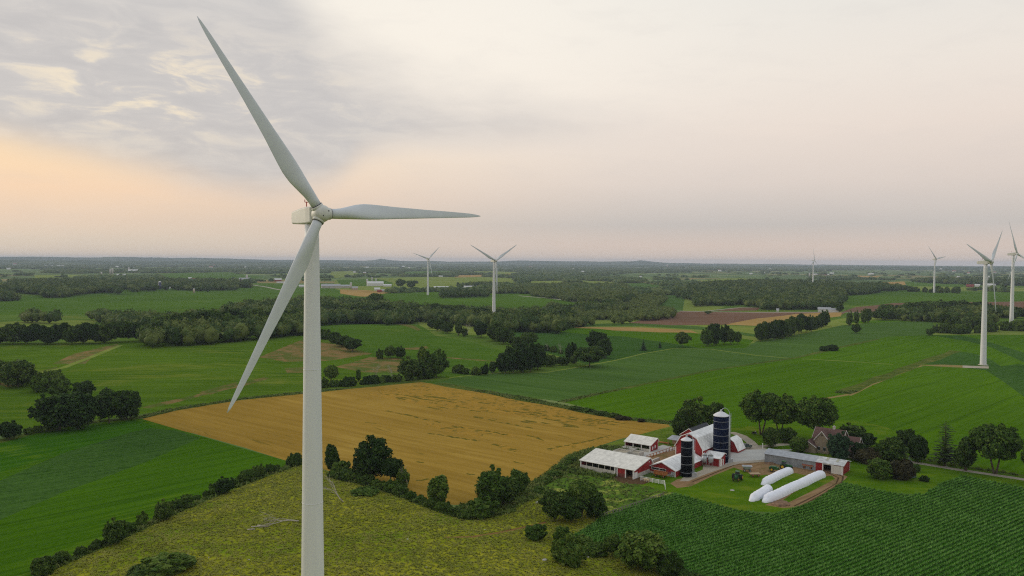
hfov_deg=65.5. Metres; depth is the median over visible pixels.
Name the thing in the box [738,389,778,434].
elm tree
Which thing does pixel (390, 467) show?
hedge tree
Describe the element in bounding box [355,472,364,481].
hedge bush
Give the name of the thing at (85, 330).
hedge bush
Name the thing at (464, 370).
hedge bush
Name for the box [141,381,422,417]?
ditch strip
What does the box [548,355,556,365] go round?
hedge bush
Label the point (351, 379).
hedge bush
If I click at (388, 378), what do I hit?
hedge bush
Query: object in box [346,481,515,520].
hedge bottom
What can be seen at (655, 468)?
window
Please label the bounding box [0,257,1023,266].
hills
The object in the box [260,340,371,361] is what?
bare patch
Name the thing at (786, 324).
hedge bush
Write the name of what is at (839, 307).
yard tree
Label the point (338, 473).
hedge bush
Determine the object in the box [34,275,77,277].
hay field
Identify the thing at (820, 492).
wheel rut
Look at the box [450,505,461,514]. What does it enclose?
hedge bush
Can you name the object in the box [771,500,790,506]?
dirt pile
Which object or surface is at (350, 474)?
hedge bush
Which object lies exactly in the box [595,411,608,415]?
hedge bush
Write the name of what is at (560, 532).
hedge bush
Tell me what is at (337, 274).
hay field
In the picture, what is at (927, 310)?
hedge bush
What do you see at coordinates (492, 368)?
hedge tree
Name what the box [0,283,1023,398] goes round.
meadow
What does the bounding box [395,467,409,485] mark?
hedge tree
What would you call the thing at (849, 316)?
hedge bush
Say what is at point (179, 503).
hedge bush
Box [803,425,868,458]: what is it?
farmhouse
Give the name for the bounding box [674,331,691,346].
field tree
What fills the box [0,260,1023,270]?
hills
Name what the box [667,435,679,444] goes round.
pole shed
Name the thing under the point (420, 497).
hedge bush
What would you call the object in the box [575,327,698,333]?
stubble strip
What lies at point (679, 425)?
shade tree
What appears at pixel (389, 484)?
hedge bush
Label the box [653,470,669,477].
manure spreader
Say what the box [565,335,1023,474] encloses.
bright field
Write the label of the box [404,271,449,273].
crop field
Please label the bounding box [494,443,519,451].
lodged wheat
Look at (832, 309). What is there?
garage
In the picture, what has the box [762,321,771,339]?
hedge bush
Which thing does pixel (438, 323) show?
hedge bush
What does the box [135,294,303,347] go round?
woods
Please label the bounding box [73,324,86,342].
hedge bush
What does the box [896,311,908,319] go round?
hedge bush
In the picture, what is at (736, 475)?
tractor
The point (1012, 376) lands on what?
corn field
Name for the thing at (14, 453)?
crop strip
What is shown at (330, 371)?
hedge tree
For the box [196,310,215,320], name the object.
belt tree
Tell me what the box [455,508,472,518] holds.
hedge bush
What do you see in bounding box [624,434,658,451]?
calf barn
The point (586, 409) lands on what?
hedge bush
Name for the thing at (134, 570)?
hedge bush
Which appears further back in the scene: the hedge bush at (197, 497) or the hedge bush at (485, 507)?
the hedge bush at (197, 497)
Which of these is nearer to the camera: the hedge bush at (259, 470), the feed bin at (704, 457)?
the hedge bush at (259, 470)
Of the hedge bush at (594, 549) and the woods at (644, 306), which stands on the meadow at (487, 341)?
the woods at (644, 306)
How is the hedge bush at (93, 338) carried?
on the hill field at (164, 371)
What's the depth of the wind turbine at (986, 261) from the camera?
619.60 m
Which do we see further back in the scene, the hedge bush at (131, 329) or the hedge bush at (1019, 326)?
the hedge bush at (1019, 326)
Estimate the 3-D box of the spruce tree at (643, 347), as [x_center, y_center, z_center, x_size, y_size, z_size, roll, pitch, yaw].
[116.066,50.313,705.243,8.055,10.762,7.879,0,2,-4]
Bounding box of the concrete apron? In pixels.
[725,449,791,464]
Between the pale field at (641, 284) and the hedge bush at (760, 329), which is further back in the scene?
the pale field at (641, 284)
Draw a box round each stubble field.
[340,289,390,296]
[458,274,486,276]
[726,312,841,325]
[884,281,905,284]
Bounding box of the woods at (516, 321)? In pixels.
[320,294,576,332]
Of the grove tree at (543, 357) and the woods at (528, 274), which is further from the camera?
the woods at (528, 274)
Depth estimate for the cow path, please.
220.47 m
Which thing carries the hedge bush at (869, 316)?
on the bright field at (873, 321)
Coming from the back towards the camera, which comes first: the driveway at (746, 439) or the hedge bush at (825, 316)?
the hedge bush at (825, 316)
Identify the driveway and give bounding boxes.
[730,432,757,447]
[755,443,788,447]
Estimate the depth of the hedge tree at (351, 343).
644.92 m
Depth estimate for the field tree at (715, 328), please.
737.00 m
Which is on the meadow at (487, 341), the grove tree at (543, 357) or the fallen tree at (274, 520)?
the grove tree at (543, 357)
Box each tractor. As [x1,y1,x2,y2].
[732,470,742,480]
[780,460,792,468]
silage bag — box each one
[749,484,772,501]
[761,467,793,484]
[762,470,825,502]
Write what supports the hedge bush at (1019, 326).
on the meadow strip at (1003, 332)
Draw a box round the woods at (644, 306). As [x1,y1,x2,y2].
[572,290,676,326]
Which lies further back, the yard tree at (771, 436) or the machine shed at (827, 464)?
the yard tree at (771, 436)
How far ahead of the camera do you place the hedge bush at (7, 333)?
681.97 m
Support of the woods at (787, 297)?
on the meadow at (487, 341)
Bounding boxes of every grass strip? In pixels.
[0,417,140,442]
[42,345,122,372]
[449,348,783,377]
[811,359,892,364]
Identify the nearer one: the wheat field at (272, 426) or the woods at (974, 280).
the wheat field at (272, 426)
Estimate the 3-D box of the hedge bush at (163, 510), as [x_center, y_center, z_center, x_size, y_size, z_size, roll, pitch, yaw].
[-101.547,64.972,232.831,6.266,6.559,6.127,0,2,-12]
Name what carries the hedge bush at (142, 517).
on the hedge bottom at (102, 547)
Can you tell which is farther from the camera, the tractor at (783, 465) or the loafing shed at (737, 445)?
the loafing shed at (737, 445)
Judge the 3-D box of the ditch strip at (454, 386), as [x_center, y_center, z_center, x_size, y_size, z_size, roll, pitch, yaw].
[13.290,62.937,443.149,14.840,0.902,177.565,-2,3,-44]
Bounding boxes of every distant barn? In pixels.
[321,284,340,287]
[367,281,383,285]
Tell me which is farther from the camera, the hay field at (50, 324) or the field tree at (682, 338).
the hay field at (50, 324)
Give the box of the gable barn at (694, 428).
[681,423,708,434]
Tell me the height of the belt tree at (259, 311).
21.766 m
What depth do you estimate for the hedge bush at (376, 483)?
261.93 m
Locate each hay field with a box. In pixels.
[0,320,95,326]
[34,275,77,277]
[330,271,358,277]
[334,277,514,290]
[474,271,515,273]
[531,280,561,282]
[581,280,611,283]
[697,278,763,281]
[918,286,1023,290]
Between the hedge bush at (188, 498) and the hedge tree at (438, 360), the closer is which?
the hedge bush at (188, 498)
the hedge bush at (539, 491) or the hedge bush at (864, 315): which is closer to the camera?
the hedge bush at (539, 491)
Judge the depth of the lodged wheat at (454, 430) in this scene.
365.99 m
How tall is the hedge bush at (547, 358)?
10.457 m
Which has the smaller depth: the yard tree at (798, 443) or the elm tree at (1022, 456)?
the elm tree at (1022, 456)
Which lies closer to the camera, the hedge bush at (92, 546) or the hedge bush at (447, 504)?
the hedge bush at (92, 546)
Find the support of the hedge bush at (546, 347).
on the corn field at (622, 347)
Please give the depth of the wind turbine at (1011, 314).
915.84 m
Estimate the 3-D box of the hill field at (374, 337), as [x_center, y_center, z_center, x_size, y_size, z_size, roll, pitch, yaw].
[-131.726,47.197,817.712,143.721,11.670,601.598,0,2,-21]
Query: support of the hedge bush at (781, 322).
on the corn field at (560, 385)
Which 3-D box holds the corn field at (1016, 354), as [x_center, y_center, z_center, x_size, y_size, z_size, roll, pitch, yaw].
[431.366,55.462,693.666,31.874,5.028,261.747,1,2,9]
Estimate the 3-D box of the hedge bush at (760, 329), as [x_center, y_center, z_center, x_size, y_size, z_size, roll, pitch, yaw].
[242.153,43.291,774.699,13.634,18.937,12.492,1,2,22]
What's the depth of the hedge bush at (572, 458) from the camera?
306.06 m
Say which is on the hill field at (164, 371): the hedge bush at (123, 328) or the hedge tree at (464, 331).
the hedge bush at (123, 328)
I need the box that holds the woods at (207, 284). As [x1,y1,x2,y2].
[6,277,254,291]
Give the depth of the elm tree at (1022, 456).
282.01 m
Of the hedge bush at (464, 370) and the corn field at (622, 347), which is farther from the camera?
the corn field at (622, 347)
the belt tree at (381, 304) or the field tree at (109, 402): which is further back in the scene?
the belt tree at (381, 304)
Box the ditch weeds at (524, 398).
[67,388,1018,474]
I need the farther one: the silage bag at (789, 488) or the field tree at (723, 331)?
the field tree at (723, 331)
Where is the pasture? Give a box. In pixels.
[47,466,658,575]
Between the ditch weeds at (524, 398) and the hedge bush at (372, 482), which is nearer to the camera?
the hedge bush at (372, 482)
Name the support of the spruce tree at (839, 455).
on the farm lawn at (718, 488)
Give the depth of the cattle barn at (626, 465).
291.14 m
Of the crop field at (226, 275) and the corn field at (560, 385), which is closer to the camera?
the corn field at (560, 385)
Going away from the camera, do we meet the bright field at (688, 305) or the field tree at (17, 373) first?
the field tree at (17, 373)
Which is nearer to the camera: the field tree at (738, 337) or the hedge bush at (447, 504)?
the hedge bush at (447, 504)
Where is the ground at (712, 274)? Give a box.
[0,266,1023,566]
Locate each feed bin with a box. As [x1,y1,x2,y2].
[702,453,706,466]
[708,453,712,463]
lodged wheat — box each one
[364,385,623,427]
[427,422,483,437]
[449,424,517,436]
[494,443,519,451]
[546,434,612,450]
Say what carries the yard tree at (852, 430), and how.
on the farm lawn at (718, 488)
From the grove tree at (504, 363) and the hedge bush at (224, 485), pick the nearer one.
the hedge bush at (224, 485)
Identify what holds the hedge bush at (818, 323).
on the crop strip at (831, 324)
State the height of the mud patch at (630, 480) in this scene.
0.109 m
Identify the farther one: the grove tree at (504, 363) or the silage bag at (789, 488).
the grove tree at (504, 363)
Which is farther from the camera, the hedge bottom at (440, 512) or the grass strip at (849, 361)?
the grass strip at (849, 361)
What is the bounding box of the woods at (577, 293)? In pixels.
[484,281,639,302]
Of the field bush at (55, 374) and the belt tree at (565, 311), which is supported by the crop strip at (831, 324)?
the belt tree at (565, 311)
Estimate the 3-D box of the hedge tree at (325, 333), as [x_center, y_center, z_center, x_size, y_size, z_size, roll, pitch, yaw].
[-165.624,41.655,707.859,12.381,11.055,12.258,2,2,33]
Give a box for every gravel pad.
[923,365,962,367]
[963,365,988,367]
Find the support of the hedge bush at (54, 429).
on the bright field at (70, 520)
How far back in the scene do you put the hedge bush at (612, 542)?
206.24 m
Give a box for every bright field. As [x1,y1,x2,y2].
[0,419,285,575]
[509,328,752,347]
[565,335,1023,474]
[683,298,723,310]
[845,320,911,323]
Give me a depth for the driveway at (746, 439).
346.70 m
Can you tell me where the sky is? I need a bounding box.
[0,0,1023,265]
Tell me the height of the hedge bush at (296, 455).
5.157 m
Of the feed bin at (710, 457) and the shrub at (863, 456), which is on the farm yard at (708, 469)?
the feed bin at (710, 457)
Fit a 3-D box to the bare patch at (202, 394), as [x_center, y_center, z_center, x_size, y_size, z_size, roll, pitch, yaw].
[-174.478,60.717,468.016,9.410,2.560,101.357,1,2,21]
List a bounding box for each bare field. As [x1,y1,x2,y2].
[631,311,845,324]
[718,308,759,310]
[844,301,1023,312]
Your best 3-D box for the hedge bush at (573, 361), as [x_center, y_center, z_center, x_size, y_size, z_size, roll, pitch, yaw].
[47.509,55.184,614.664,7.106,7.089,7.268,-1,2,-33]
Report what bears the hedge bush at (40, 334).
on the hill field at (164, 371)
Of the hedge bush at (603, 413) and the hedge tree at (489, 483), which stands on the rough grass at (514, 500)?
the hedge tree at (489, 483)
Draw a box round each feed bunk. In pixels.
[613,448,631,453]
[629,450,643,455]
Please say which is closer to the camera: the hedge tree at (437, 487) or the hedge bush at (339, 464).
the hedge tree at (437, 487)
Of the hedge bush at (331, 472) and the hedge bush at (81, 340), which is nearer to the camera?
the hedge bush at (331, 472)
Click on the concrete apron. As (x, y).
(751, 455)
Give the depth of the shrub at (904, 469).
283.12 m
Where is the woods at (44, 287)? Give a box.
[0,277,125,300]
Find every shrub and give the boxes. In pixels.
[849,447,888,464]
[889,458,916,480]
[913,464,920,472]
[918,475,929,481]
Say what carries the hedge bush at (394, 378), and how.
on the meadow at (487, 341)
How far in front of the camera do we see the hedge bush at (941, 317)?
930.00 m
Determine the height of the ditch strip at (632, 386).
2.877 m
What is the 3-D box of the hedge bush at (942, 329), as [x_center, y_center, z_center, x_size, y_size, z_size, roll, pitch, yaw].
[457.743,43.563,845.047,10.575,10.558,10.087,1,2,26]
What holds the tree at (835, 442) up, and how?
on the farm lawn at (718, 488)
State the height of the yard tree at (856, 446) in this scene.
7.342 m
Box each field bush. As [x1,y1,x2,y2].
[0,420,22,438]
[29,372,53,392]
[42,369,63,380]
[50,375,71,393]
[819,346,827,350]
[827,344,838,350]
[926,328,934,334]
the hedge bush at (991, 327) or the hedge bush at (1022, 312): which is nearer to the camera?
the hedge bush at (991, 327)
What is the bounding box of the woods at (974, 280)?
[910,276,1023,285]
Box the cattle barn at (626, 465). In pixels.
[580,448,652,478]
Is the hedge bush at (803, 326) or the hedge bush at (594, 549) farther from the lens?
the hedge bush at (803, 326)
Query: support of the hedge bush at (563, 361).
on the meadow at (487, 341)
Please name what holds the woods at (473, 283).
on the meadow at (487, 341)
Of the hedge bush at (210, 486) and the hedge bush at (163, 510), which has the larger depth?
the hedge bush at (210, 486)
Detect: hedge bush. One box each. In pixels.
[0,322,25,342]
[10,324,26,336]
[19,326,35,342]
[23,427,34,434]
[25,323,46,340]
[30,555,55,575]
[33,425,42,432]
[38,327,53,343]
[41,324,60,342]
[41,426,50,431]
[45,424,58,430]
[51,553,64,564]
[53,322,73,339]
[56,550,68,558]
[61,327,75,342]
[62,328,80,340]
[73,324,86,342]
[73,546,86,554]
[76,322,98,340]
[88,544,96,550]
[89,327,99,340]
[91,538,101,547]
[95,320,114,340]
[102,517,129,544]
[104,322,119,338]
[115,321,129,337]
[116,320,132,338]
[125,322,140,338]
[125,563,157,575]
[126,521,137,531]
[135,323,146,334]
[135,511,148,525]
[139,552,196,575]
[140,321,164,330]
[154,498,175,519]
[172,498,185,509]
[180,494,194,503]
[194,495,200,499]
[202,490,208,496]
[208,482,219,491]
[208,487,217,494]
[214,476,234,493]
[236,473,250,482]
[239,469,254,477]
[252,466,264,477]
[265,463,276,472]
[285,455,295,465]
[287,452,301,460]
[294,457,301,465]
[321,377,329,387]
[326,468,334,478]
[329,379,339,386]
[331,460,350,471]
[334,467,350,479]
[340,469,348,481]
[341,380,351,386]
[343,376,355,386]
[344,468,357,481]
[350,486,379,496]
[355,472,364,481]
[359,473,374,484]
[362,375,370,383]
[369,375,378,383]
[370,478,379,485]
[373,480,382,487]
[376,348,383,358]
[378,480,386,489]
[379,376,386,382]
[382,375,390,381]
[383,479,399,492]
[390,374,399,381]
[391,483,409,494]
[404,490,416,499]
[414,494,425,501]
[421,363,436,377]
[422,370,432,378]
[427,319,435,327]
[428,495,442,508]
[432,501,445,510]
[434,319,444,330]
[437,501,452,512]
[440,321,453,332]
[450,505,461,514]
[452,364,464,372]
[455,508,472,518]
[460,368,469,373]
[467,496,500,519]
[470,366,481,374]
[524,523,547,540]
[532,489,543,493]
[542,345,549,350]
[544,475,552,481]
[545,353,550,366]
[547,471,561,476]
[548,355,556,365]
[550,532,586,567]
[552,525,570,539]
[556,464,567,469]
[558,356,566,364]
[566,456,576,461]
[569,356,577,363]
[569,405,579,409]
[574,534,592,542]
[582,407,594,412]
[584,540,607,557]
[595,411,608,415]
[602,533,621,555]
[609,412,619,417]
[612,529,668,569]
[614,415,626,419]
[656,550,684,575]
[677,569,705,575]
[754,323,767,340]
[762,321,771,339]
[767,325,774,338]
[770,319,786,338]
[772,323,780,339]
[782,321,790,337]
[785,319,796,336]
[789,316,801,334]
[796,313,809,332]
[798,318,805,331]
[804,318,812,330]
[809,315,816,331]
[814,316,820,329]
[817,314,824,327]
[818,310,828,326]
[846,310,853,325]
[853,310,859,323]
[860,308,867,323]
[865,308,871,322]
[872,309,881,318]
[877,304,893,310]
[877,308,894,319]
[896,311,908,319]
[902,302,914,308]
[906,286,914,291]
[914,301,927,307]
[922,307,932,319]
[924,301,944,307]
[937,287,944,292]
[937,313,947,323]
[938,299,952,307]
[938,324,947,332]
[947,316,960,324]
[947,325,955,332]
[951,328,958,333]
[952,324,967,330]
[956,300,970,305]
[966,316,981,328]
[966,326,971,332]
[973,324,980,332]
[987,322,997,331]
[998,321,1010,330]
[1009,320,1017,330]
[1011,319,1023,330]
[1017,307,1023,316]
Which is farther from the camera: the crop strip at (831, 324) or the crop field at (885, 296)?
the crop field at (885, 296)
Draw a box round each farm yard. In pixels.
[670,462,846,507]
[680,447,765,480]
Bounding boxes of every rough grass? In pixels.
[460,491,538,509]
[536,426,678,485]
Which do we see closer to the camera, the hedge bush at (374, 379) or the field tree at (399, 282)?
the hedge bush at (374, 379)
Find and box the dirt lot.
[648,450,674,463]
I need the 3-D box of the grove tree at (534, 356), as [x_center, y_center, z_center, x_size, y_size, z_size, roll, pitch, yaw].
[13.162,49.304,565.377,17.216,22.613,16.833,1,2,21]
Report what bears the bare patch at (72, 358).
on the hill field at (164, 371)
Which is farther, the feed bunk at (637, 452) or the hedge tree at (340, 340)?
the hedge tree at (340, 340)
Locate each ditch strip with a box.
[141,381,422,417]
[435,383,672,424]
[558,339,878,402]
[835,350,960,393]
[904,456,1023,476]
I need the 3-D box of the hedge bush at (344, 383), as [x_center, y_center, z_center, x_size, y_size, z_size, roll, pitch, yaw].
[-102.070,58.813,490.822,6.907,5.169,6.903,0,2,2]
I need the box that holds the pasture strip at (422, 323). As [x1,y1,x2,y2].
[417,319,487,335]
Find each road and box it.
[688,311,778,312]
[911,461,1023,479]
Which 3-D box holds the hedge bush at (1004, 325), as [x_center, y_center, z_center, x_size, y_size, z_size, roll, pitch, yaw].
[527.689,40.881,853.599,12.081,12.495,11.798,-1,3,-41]
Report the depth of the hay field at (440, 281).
3061.07 m
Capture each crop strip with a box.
[0,420,155,471]
[571,317,919,342]
[583,323,754,336]
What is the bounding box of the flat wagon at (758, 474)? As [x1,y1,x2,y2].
[748,472,762,476]
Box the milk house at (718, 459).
[703,450,725,466]
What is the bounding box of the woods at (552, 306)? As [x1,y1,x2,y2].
[498,293,635,315]
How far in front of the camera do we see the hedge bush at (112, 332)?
669.76 m
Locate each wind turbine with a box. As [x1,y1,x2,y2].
[197,16,479,575]
[414,250,436,294]
[471,245,515,312]
[811,249,818,281]
[928,246,942,292]
[967,230,1002,364]
[1007,223,1023,321]
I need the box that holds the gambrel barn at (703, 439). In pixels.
[674,424,712,456]
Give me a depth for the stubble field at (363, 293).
1892.16 m
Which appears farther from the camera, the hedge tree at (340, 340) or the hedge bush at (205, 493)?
the hedge tree at (340, 340)
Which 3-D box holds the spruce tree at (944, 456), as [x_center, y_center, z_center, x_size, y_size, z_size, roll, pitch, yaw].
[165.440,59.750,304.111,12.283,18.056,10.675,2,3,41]
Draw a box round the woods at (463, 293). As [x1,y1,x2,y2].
[438,289,490,297]
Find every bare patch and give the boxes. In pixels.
[53,344,117,363]
[143,377,268,407]
[200,382,236,394]
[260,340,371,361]
[284,367,302,372]
[337,357,405,371]
[394,323,420,330]
[405,346,428,349]
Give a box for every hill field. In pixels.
[0,332,369,428]
[320,322,503,377]
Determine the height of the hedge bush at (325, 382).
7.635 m
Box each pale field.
[629,283,658,286]
[662,295,684,310]
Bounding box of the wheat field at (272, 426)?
[143,382,669,504]
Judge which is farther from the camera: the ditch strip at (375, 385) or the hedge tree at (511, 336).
the hedge tree at (511, 336)
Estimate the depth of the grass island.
272.15 m
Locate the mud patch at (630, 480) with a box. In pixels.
[612,476,649,484]
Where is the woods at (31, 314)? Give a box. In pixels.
[18,307,303,342]
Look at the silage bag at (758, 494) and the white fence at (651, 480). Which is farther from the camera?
the white fence at (651, 480)
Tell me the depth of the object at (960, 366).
617.55 m
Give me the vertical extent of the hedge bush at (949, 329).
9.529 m
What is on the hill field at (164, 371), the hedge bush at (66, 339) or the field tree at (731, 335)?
the hedge bush at (66, 339)
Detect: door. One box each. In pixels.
[618,468,624,473]
[831,465,840,474]
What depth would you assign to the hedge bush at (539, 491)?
264.67 m
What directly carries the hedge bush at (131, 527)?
on the hedge bottom at (102, 547)
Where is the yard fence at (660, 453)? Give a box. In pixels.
[646,446,674,456]
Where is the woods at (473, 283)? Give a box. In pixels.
[456,281,512,286]
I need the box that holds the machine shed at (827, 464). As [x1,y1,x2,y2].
[764,448,850,474]
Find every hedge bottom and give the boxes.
[56,465,300,568]
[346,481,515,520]
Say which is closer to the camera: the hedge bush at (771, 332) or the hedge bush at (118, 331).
the hedge bush at (118, 331)
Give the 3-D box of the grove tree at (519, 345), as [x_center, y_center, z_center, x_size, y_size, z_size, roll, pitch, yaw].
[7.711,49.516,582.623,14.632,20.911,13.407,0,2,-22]
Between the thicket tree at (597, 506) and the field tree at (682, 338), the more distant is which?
the field tree at (682, 338)
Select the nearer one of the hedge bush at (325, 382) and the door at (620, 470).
the door at (620, 470)
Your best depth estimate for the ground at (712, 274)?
4454.74 m
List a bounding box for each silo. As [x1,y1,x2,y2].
[680,434,696,477]
[713,408,732,462]
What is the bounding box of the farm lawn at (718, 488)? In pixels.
[639,420,1023,512]
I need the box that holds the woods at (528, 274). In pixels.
[0,264,1023,294]
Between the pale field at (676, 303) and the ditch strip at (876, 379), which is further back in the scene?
the pale field at (676, 303)
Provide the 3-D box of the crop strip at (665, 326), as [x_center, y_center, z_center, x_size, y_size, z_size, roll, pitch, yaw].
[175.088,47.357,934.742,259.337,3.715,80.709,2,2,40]
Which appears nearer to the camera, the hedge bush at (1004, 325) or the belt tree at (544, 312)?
the hedge bush at (1004, 325)
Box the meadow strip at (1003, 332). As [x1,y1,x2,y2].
[933,324,1023,334]
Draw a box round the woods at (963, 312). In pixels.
[889,303,1020,322]
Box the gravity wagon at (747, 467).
[742,465,755,471]
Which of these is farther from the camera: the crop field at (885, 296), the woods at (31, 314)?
the crop field at (885, 296)
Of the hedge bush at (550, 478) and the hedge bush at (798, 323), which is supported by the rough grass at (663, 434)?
the hedge bush at (550, 478)
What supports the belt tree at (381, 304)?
on the meadow at (487, 341)
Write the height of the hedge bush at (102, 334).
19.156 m
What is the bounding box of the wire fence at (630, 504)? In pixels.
[604,493,663,515]
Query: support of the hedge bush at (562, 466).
on the rough grass at (663, 434)
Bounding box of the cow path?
[447,522,546,537]
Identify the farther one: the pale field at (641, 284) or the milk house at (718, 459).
the pale field at (641, 284)
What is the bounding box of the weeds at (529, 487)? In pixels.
[56,444,673,567]
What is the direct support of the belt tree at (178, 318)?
on the meadow at (487, 341)
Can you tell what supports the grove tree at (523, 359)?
on the grass strip at (594, 364)
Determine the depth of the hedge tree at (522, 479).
259.81 m
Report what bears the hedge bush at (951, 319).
on the meadow strip at (1003, 332)
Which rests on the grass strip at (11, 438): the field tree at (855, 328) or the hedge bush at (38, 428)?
the hedge bush at (38, 428)
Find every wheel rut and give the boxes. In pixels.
[692,462,757,481]
[794,470,838,505]
[799,475,843,506]
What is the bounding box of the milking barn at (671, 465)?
[649,453,702,476]
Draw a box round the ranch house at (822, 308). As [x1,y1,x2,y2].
[818,307,830,311]
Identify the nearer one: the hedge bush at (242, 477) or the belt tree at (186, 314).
the hedge bush at (242, 477)
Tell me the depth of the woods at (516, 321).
967.70 m
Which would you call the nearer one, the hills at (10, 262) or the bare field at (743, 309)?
the bare field at (743, 309)
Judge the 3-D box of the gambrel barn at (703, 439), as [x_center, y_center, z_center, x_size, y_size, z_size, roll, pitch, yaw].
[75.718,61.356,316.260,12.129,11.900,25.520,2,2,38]
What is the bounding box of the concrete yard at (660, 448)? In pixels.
[640,445,674,456]
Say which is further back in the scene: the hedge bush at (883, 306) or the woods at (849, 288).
the woods at (849, 288)
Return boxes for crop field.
[0,284,339,314]
[154,272,262,278]
[320,292,599,308]
[337,279,392,285]
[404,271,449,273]
[845,290,1023,305]
[905,281,964,286]
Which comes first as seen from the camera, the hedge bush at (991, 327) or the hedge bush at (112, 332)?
the hedge bush at (112, 332)
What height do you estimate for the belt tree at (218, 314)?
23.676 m
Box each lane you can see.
[447,357,495,361]
[846,366,921,395]
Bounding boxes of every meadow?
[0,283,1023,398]
[537,473,670,515]
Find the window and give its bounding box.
[651,466,665,470]
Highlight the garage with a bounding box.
[828,308,837,311]
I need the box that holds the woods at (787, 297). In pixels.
[690,285,848,309]
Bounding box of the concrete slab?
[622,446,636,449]
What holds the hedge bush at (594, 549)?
on the pasture
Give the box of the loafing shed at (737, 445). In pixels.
[730,435,744,452]
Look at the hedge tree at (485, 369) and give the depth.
544.82 m
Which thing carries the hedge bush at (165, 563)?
on the pasture
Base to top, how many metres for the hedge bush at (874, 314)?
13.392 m
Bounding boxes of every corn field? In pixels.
[440,322,932,400]
[510,331,696,363]
[575,475,1023,575]
[926,352,999,369]
[939,336,1023,361]
[983,364,1023,396]
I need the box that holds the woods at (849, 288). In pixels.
[672,278,907,299]
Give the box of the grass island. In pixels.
[784,475,834,501]
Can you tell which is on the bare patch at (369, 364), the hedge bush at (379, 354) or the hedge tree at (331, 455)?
the hedge bush at (379, 354)
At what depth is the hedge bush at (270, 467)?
291.18 m
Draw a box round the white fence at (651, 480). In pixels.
[640,476,664,483]
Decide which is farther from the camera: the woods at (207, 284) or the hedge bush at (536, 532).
the woods at (207, 284)
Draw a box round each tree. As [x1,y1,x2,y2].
[0,359,37,386]
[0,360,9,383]
[27,388,88,429]
[60,392,100,429]
[69,380,95,393]
[94,387,126,422]
[114,390,141,419]
[151,314,172,322]
[168,313,182,320]
[175,312,195,320]
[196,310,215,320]
[208,309,222,318]
[222,306,245,318]
[251,308,264,316]
[257,512,298,528]
[259,308,270,314]
[321,329,330,339]
[323,364,339,380]
[324,444,340,468]
[324,475,343,501]
[329,303,341,309]
[329,332,339,342]
[335,334,348,346]
[342,303,354,308]
[343,337,362,350]
[352,435,392,476]
[356,369,360,381]
[367,293,385,300]
[378,302,388,308]
[381,455,404,480]
[384,345,396,357]
[395,278,405,286]
[395,345,405,357]
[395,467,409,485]
[397,356,423,378]
[404,305,420,313]
[407,280,414,286]
[416,346,427,363]
[424,348,449,376]
[426,474,448,500]
[441,304,454,309]
[455,319,462,335]
[461,327,467,335]
[473,321,487,337]
[474,308,487,312]
[474,464,507,502]
[483,362,488,373]
[486,321,503,340]
[488,361,496,372]
[495,325,509,342]
[496,352,514,372]
[498,476,519,503]
[505,343,522,372]
[506,468,530,491]
[507,329,515,344]
[513,336,520,344]
[513,347,528,372]
[515,341,527,348]
[519,332,538,345]
[523,342,541,371]
[527,310,539,315]
[537,343,546,369]
[538,310,552,314]
[538,488,567,520]
[560,496,587,521]
[561,310,574,317]
[565,342,577,360]
[565,479,597,516]
[572,345,606,366]
[585,330,609,345]
[585,491,607,517]
[597,338,612,357]
[639,339,646,350]
[671,410,692,435]
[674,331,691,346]
[677,396,714,427]
[700,327,714,344]
[707,323,722,344]
[707,401,724,416]
[721,324,729,342]
[725,328,736,344]
[735,331,741,343]
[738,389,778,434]
[762,427,780,446]
[763,393,796,428]
[778,427,797,442]
[789,436,808,451]
[792,394,839,429]
[826,431,853,458]
[835,445,845,459]
[836,303,843,310]
[839,422,865,436]
[850,442,868,452]
[851,323,861,332]
[855,430,877,446]
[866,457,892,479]
[874,437,909,461]
[894,428,915,454]
[906,434,929,461]
[929,421,957,465]
[953,436,977,470]
[968,423,1023,473]
[1020,444,1023,463]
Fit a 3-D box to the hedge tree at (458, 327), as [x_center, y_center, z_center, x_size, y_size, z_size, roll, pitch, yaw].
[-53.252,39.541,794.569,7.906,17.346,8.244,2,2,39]
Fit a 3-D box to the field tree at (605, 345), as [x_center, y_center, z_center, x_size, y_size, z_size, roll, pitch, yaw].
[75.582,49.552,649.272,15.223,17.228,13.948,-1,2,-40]
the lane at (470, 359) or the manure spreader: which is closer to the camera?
the manure spreader
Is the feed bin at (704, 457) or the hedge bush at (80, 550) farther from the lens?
the feed bin at (704, 457)
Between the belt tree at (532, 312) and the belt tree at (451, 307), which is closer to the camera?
the belt tree at (532, 312)
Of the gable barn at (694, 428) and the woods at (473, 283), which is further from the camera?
the woods at (473, 283)
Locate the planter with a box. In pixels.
[769,465,779,471]
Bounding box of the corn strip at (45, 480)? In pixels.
[0,428,198,519]

